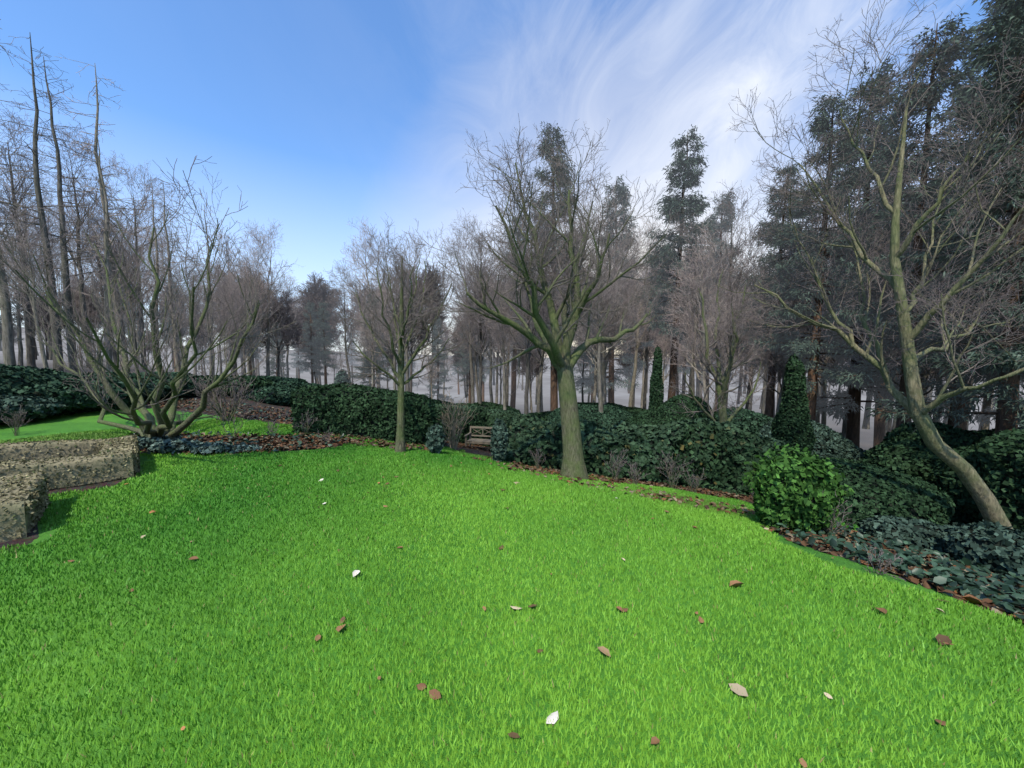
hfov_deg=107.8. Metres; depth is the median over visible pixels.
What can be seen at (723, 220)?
fir
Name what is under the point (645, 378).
slender wood
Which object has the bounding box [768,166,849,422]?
slender wood
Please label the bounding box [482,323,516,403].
slender wood
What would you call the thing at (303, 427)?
bare shrub
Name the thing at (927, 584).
leaf litter beds
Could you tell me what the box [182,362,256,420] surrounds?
twiggy maple shrub
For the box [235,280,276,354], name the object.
wood
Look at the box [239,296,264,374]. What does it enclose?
fir
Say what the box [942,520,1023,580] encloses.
plant
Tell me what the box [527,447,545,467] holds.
bare shrub
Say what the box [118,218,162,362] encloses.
broadleaf wood
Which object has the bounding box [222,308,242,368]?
fir
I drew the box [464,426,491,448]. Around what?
garden bench
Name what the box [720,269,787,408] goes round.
broadleaf wood
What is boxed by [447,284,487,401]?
slender wood
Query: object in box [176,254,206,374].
slender wood
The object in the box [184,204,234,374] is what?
larch wood
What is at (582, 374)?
slender wood
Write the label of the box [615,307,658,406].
wood
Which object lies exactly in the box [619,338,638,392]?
fir
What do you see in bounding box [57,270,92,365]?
slender wood
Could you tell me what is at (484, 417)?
hedge
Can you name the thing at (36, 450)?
hedge
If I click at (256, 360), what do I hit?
fir
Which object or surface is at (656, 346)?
wood
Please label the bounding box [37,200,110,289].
broadleaf wood
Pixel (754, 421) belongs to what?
evergreen
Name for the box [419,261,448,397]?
wood
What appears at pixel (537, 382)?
broadleaf wood
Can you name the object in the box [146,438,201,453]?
creeping juniper
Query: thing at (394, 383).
slender wood
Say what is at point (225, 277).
wood
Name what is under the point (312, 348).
slender wood
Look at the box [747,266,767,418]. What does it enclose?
broadleaf wood
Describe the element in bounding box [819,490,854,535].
bare shrub
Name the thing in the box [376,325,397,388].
wood
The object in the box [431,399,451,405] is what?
evergreen
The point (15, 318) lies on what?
fir
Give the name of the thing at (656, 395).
columnar evergreen
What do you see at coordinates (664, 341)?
broadleaf wood
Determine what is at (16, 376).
evergreen
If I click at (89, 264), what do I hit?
broadleaf wood
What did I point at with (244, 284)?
slender wood
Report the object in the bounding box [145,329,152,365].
wood
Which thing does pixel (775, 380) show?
wood
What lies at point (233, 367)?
slender wood
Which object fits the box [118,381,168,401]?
evergreen
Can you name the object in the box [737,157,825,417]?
fir
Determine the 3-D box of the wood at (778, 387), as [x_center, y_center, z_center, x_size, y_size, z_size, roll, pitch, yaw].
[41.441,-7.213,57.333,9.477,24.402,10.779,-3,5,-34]
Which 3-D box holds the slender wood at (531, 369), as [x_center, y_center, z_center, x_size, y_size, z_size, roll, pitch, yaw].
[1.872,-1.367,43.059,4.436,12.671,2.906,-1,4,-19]
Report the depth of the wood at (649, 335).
89.52 m
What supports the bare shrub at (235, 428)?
on the ground at (68, 422)
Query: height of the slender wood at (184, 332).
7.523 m
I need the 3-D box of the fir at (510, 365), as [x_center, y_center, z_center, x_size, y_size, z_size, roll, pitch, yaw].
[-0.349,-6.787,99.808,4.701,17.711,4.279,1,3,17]
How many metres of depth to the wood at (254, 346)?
71.12 m
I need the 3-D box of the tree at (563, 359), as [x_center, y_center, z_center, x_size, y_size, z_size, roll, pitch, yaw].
[0.992,-1.586,6.699,5.386,6.820,4.915,0,4,0]
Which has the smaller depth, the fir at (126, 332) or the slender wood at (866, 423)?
the fir at (126, 332)
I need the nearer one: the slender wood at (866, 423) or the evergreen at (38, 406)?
the evergreen at (38, 406)
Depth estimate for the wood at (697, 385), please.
74.30 m
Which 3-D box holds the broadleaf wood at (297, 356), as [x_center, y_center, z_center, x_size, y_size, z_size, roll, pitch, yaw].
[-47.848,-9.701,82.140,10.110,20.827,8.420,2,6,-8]
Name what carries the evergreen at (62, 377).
on the ground at (68, 422)
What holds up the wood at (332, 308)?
on the ground at (68, 422)
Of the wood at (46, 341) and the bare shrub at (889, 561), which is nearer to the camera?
the bare shrub at (889, 561)
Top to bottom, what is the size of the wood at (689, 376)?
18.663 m
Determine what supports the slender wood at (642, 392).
on the ground at (68, 422)
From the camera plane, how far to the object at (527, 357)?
20.25 m
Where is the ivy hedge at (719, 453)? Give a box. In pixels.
[503,413,793,496]
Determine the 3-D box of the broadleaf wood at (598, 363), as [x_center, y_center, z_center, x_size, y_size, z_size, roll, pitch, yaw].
[4.971,-2.815,20.711,6.876,14.164,5.726,-1,1,23]
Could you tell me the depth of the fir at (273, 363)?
33.71 m
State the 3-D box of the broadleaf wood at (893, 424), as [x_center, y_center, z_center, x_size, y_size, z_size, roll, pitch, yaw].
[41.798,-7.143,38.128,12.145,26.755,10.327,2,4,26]
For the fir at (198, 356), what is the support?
on the ground at (68, 422)
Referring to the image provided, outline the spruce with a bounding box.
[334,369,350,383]
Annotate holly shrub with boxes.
[858,514,953,559]
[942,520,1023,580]
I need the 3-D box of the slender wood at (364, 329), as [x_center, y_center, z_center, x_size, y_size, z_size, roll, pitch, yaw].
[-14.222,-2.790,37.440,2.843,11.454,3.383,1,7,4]
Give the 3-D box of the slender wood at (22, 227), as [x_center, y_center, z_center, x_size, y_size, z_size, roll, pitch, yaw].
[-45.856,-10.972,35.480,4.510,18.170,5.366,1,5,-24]
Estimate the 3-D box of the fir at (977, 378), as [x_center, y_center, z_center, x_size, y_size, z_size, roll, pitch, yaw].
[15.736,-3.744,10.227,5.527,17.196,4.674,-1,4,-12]
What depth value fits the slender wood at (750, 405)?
52.62 m
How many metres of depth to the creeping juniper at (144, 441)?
6.59 m
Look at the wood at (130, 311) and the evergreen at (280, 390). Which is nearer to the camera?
the evergreen at (280, 390)
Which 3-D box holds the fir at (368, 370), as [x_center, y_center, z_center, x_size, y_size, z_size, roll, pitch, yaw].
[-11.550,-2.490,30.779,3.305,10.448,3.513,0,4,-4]
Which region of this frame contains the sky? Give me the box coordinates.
[0,0,1015,356]
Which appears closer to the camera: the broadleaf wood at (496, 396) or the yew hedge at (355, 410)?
the yew hedge at (355, 410)
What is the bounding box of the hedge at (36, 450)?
[0,434,137,461]
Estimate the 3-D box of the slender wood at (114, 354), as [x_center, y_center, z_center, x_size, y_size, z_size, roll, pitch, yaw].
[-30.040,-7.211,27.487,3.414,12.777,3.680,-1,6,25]
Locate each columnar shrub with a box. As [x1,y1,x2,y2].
[426,424,445,453]
[490,418,508,461]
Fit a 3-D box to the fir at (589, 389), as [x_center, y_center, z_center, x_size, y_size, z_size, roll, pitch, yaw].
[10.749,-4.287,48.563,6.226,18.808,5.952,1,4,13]
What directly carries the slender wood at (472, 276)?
on the ground at (68, 422)
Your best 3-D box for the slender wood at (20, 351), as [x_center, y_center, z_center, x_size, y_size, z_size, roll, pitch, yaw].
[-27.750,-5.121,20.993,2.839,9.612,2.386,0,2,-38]
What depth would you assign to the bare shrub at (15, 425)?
7.63 m
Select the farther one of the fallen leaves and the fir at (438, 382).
the fir at (438, 382)
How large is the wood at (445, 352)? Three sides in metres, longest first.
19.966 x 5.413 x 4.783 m
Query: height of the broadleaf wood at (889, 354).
12.525 m
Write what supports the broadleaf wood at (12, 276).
on the ground at (68, 422)
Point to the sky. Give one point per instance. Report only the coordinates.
(324, 115)
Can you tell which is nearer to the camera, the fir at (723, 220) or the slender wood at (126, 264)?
the fir at (723, 220)
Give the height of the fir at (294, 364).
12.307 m
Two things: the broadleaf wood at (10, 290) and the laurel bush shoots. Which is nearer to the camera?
the laurel bush shoots
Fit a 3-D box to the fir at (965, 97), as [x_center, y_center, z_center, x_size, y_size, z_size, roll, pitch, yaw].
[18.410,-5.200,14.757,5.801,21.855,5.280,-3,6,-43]
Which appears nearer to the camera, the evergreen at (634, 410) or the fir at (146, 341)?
the evergreen at (634, 410)
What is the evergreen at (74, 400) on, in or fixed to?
on the ground at (68, 422)
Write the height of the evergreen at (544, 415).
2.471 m
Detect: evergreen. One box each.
[0,363,70,394]
[0,378,142,416]
[0,393,66,423]
[29,372,96,382]
[73,372,136,381]
[105,371,157,374]
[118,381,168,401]
[131,372,211,397]
[195,375,272,396]
[237,380,320,405]
[244,375,308,382]
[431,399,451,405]
[453,401,520,412]
[529,411,552,423]
[547,404,632,427]
[577,402,647,414]
[715,406,812,453]
[756,418,866,460]
[859,422,1019,525]
[932,428,1023,531]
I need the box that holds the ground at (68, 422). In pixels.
[0,328,1023,767]
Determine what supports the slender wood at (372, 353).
on the ground at (68, 422)
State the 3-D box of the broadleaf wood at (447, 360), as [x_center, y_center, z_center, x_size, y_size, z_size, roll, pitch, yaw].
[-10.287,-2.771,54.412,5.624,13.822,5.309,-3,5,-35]
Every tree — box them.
[0,156,308,438]
[315,214,477,451]
[402,114,698,479]
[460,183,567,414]
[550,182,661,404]
[661,237,785,422]
[695,0,1023,528]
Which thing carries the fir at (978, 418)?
on the ground at (68, 422)
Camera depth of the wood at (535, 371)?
58.30 m
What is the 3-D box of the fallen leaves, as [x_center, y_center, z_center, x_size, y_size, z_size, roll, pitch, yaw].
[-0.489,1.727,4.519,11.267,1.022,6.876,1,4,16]
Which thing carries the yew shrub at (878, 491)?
on the ground at (68, 422)
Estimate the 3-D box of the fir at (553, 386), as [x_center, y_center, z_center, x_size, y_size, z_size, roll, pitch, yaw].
[3.689,-7.470,29.337,7.984,24.764,6.744,-3,5,-36]
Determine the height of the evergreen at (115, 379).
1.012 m
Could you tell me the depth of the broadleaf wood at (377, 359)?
43.35 m
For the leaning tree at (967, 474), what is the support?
on the ground at (68, 422)
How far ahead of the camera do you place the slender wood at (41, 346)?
13.24 m
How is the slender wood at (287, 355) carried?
on the ground at (68, 422)
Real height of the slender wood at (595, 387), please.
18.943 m
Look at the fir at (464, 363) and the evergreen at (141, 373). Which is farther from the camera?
the fir at (464, 363)
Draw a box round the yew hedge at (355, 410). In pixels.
[290,382,437,444]
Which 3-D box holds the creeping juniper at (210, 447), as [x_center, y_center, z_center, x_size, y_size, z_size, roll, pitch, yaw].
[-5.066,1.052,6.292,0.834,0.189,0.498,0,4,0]
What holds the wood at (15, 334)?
on the ground at (68, 422)
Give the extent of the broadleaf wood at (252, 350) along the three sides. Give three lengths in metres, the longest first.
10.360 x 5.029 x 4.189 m
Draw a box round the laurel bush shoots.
[741,442,854,509]
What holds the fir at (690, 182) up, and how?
on the ground at (68, 422)
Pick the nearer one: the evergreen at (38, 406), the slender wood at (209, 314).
the evergreen at (38, 406)
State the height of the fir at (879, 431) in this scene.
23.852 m
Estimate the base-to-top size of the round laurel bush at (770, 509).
1.076 m
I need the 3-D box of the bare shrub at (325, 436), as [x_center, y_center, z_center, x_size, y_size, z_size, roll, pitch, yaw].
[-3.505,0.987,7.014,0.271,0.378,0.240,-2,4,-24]
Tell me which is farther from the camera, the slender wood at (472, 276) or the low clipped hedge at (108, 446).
the slender wood at (472, 276)
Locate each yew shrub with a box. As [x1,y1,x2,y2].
[816,456,881,468]
[820,458,955,524]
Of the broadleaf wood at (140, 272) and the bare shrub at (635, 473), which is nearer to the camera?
the bare shrub at (635, 473)
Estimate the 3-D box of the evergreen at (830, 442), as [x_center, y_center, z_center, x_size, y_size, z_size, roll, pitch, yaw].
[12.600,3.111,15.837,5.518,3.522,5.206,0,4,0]
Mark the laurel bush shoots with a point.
(806, 459)
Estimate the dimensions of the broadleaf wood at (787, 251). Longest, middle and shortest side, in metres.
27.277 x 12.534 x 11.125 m
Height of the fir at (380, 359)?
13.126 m
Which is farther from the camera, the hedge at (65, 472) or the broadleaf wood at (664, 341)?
the broadleaf wood at (664, 341)
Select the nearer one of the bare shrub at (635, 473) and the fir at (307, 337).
the bare shrub at (635, 473)
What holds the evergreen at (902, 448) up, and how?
on the ground at (68, 422)
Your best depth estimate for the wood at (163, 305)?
63.56 m
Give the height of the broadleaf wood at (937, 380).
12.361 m
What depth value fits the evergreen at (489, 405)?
24.53 m
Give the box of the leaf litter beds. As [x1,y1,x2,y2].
[123,398,1023,623]
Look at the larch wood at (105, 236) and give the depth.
16.65 m
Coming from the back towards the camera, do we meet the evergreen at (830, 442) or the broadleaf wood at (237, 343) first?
the broadleaf wood at (237, 343)
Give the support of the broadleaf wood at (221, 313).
on the ground at (68, 422)
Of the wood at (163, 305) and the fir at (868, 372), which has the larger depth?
the wood at (163, 305)
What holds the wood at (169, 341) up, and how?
on the ground at (68, 422)
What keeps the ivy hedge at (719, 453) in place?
on the ground at (68, 422)
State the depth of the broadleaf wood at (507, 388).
39.97 m
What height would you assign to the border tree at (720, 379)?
7.524 m
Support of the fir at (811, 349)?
on the ground at (68, 422)
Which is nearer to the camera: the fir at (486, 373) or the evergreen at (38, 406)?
the evergreen at (38, 406)
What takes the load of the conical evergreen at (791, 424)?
on the ground at (68, 422)
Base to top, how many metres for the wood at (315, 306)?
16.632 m
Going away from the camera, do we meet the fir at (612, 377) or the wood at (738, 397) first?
the fir at (612, 377)
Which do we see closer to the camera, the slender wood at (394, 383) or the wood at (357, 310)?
the slender wood at (394, 383)
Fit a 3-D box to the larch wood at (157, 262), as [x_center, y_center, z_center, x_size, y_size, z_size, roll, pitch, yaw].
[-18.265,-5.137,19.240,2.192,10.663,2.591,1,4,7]
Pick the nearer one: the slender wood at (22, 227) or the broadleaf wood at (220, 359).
the broadleaf wood at (220, 359)
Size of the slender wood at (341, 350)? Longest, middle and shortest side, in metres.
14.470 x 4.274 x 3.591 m
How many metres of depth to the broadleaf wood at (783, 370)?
21.05 m
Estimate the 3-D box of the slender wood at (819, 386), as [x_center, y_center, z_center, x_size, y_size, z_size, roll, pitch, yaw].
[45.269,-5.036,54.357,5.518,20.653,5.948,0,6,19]
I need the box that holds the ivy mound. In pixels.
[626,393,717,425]
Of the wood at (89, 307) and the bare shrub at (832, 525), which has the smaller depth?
the bare shrub at (832, 525)
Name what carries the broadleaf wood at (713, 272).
on the ground at (68, 422)
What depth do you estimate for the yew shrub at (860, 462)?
10.51 m
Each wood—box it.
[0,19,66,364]
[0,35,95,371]
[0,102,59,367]
[0,167,58,359]
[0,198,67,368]
[0,205,42,355]
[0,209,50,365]
[0,228,29,350]
[0,326,17,345]
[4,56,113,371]
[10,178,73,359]
[10,250,48,336]
[10,284,47,359]
[36,289,78,339]
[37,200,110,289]
[37,245,60,291]
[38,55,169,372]
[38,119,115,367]
[39,295,49,359]
[56,215,132,346]
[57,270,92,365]
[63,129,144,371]
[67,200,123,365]
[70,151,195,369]
[70,277,113,357]
[96,212,148,352]
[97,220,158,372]
[102,282,148,333]
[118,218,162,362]
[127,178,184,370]
[136,223,177,348]
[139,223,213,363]
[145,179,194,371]
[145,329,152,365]
[149,280,187,360]
[158,306,184,368]
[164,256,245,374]
[169,293,189,362]
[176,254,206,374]
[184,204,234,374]
[184,309,216,374]
[194,277,234,374]
[195,280,242,374]
[199,273,221,374]
[200,261,242,324]
[205,225,246,374]
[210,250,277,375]
[213,273,262,374]
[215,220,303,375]
[218,277,264,375]
[218,321,244,374]
[225,268,265,374]
[229,253,263,330]
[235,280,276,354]
[252,276,266,375]
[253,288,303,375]
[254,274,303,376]
[275,268,305,377]
[286,291,302,377]
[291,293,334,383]
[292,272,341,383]
[298,274,344,384]
[302,321,320,383]
[304,329,335,371]
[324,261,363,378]
[331,345,340,380]
[334,335,344,368]
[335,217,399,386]
[340,281,381,380]
[351,288,389,386]
[356,298,370,383]
[357,343,385,378]
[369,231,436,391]
[370,264,418,389]
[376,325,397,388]
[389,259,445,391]
[418,345,438,398]
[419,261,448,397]
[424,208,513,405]
[428,320,458,400]
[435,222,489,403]
[440,327,450,378]
[446,260,500,362]
[446,322,467,397]
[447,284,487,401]
[451,244,493,373]
[455,346,483,402]
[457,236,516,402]
[468,242,531,405]
[474,269,497,384]
[477,292,512,403]
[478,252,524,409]
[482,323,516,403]
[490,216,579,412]
[511,341,549,409]
[514,331,545,412]
[520,287,560,411]
[535,294,559,404]
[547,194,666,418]
[568,320,590,401]
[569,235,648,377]
[579,239,631,402]
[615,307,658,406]
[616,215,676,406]
[618,220,655,387]
[626,307,664,408]
[630,255,674,408]
[638,274,655,392]
[644,310,669,364]
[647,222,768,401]
[648,271,703,394]
[653,315,699,383]
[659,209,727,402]
[669,212,758,397]
[670,295,712,393]
[673,244,688,393]
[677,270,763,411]
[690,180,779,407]
[695,254,731,396]
[699,266,713,397]
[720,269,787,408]
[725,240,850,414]
[736,251,761,415]
[737,288,749,403]
[737,300,764,408]
[743,273,752,393]
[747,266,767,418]
[751,178,873,329]
[753,343,791,417]
[764,218,868,424]
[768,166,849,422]
[776,359,780,408]
[785,211,892,437]
[785,265,845,380]
[818,351,821,395]
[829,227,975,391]
[862,294,893,428]
[873,296,896,435]
[876,280,1000,399]
[879,335,898,431]
[891,219,1001,429]
[912,202,960,422]
[927,381,932,401]
[981,218,1022,429]
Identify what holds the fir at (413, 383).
on the ground at (68, 422)
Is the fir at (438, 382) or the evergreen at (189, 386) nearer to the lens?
the evergreen at (189, 386)
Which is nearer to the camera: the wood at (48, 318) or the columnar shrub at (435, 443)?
the columnar shrub at (435, 443)
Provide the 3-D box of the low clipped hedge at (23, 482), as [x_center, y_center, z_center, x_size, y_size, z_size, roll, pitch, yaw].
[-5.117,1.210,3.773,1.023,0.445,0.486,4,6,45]
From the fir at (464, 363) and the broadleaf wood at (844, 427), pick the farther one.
the fir at (464, 363)
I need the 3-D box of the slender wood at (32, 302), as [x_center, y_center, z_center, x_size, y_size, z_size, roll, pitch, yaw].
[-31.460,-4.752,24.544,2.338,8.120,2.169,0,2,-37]
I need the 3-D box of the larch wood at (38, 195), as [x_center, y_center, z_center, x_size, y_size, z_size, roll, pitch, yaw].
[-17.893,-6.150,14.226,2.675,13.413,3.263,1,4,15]
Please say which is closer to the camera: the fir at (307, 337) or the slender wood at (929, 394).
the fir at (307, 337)
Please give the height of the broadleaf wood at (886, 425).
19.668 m
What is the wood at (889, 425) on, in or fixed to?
on the ground at (68, 422)
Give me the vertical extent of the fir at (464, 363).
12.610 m
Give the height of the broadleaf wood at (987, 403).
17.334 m
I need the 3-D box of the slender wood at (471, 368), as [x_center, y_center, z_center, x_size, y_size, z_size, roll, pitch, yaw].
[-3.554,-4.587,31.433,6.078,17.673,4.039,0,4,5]
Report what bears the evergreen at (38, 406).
on the ground at (68, 422)
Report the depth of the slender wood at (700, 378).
67.55 m
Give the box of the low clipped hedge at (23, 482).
[0,469,51,532]
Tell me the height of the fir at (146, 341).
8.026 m
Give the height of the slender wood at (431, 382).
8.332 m
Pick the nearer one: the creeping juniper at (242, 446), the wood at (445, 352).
the creeping juniper at (242, 446)
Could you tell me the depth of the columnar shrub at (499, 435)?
7.21 m
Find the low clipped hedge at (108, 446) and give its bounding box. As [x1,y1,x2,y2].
[96,438,139,472]
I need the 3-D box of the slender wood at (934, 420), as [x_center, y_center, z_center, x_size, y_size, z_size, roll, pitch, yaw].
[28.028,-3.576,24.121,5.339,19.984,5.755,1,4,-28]
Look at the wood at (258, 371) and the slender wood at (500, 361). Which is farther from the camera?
the wood at (258, 371)
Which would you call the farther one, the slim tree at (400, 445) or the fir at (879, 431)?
the fir at (879, 431)
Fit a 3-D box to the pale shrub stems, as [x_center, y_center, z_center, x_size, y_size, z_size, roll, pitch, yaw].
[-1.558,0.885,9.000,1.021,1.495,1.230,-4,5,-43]
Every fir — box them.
[0,280,23,341]
[93,254,148,347]
[144,321,152,363]
[158,279,187,371]
[191,339,208,374]
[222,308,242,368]
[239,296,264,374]
[254,347,262,374]
[263,324,289,377]
[289,323,310,377]
[296,300,328,382]
[311,300,340,383]
[344,327,359,382]
[351,293,392,388]
[363,345,386,379]
[396,333,416,390]
[424,317,453,400]
[448,324,464,394]
[454,299,486,402]
[468,321,495,401]
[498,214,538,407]
[506,343,512,380]
[511,121,596,410]
[573,302,614,401]
[574,174,654,402]
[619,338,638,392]
[636,124,717,401]
[677,188,756,411]
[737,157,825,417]
[748,89,893,420]
[777,54,949,447]
[816,12,1023,427]
[855,138,919,446]
[864,0,1023,438]
[903,0,1023,429]
[938,216,1023,429]
[946,216,1023,386]
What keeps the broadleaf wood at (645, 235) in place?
on the ground at (68, 422)
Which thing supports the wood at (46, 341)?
on the ground at (68, 422)
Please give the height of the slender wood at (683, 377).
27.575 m
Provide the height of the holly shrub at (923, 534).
0.413 m
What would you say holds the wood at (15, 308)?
on the ground at (68, 422)
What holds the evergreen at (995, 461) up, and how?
on the ground at (68, 422)
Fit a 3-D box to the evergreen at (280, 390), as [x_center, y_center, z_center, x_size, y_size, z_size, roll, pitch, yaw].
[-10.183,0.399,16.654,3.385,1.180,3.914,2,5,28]
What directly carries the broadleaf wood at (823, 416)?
on the ground at (68, 422)
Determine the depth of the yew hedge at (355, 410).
8.18 m
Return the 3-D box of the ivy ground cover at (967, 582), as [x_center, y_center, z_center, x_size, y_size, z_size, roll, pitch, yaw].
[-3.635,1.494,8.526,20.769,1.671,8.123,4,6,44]
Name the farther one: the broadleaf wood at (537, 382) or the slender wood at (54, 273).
the broadleaf wood at (537, 382)
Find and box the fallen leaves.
[68,454,953,767]
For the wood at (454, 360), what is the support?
on the ground at (68, 422)
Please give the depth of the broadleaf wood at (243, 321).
28.72 m
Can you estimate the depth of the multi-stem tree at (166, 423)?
6.25 m
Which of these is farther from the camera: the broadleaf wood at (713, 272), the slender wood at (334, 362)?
the slender wood at (334, 362)
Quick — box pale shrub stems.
[435,391,478,449]
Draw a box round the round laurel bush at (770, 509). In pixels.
[752,454,843,534]
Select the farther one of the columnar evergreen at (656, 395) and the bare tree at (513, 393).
the bare tree at (513, 393)
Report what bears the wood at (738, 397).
on the ground at (68, 422)
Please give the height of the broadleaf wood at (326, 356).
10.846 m
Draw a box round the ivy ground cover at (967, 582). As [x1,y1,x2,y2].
[117,397,1023,618]
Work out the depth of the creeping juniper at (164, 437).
6.94 m
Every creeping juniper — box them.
[137,436,156,449]
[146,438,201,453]
[147,433,180,442]
[189,440,233,454]
[228,442,261,453]
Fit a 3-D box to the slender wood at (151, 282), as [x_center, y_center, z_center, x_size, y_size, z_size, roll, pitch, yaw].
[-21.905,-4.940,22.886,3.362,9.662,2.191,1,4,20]
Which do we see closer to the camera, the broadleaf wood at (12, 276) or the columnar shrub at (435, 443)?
the columnar shrub at (435, 443)
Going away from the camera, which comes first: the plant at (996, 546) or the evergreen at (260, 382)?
the plant at (996, 546)
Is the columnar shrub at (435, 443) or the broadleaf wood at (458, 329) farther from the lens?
the broadleaf wood at (458, 329)
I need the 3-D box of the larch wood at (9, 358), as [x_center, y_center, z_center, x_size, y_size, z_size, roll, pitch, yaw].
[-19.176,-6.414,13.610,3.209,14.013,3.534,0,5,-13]
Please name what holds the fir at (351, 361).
on the ground at (68, 422)
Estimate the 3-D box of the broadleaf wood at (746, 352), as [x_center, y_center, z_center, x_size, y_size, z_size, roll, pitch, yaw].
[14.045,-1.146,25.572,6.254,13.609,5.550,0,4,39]
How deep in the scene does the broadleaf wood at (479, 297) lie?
23.79 m
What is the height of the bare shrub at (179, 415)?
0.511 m
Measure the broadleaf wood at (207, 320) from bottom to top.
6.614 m
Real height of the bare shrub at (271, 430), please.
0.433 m
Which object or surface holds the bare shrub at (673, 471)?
on the ground at (68, 422)
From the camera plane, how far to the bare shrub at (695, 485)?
7.08 m
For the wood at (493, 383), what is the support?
on the ground at (68, 422)
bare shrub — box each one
[0,402,30,435]
[176,409,196,424]
[209,402,253,438]
[267,419,278,436]
[293,408,319,433]
[317,426,332,440]
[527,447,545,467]
[604,448,628,479]
[627,462,651,484]
[655,450,690,488]
[681,466,705,492]
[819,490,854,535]
[862,543,905,581]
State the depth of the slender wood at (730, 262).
19.80 m
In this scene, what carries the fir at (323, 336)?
on the ground at (68, 422)
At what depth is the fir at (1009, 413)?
10.01 m
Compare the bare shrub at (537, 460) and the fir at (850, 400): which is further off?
the fir at (850, 400)
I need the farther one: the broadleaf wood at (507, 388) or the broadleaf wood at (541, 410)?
the broadleaf wood at (541, 410)
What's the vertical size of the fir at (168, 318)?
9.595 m
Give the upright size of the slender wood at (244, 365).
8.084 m
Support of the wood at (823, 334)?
on the ground at (68, 422)
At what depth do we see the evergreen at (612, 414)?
20.36 m

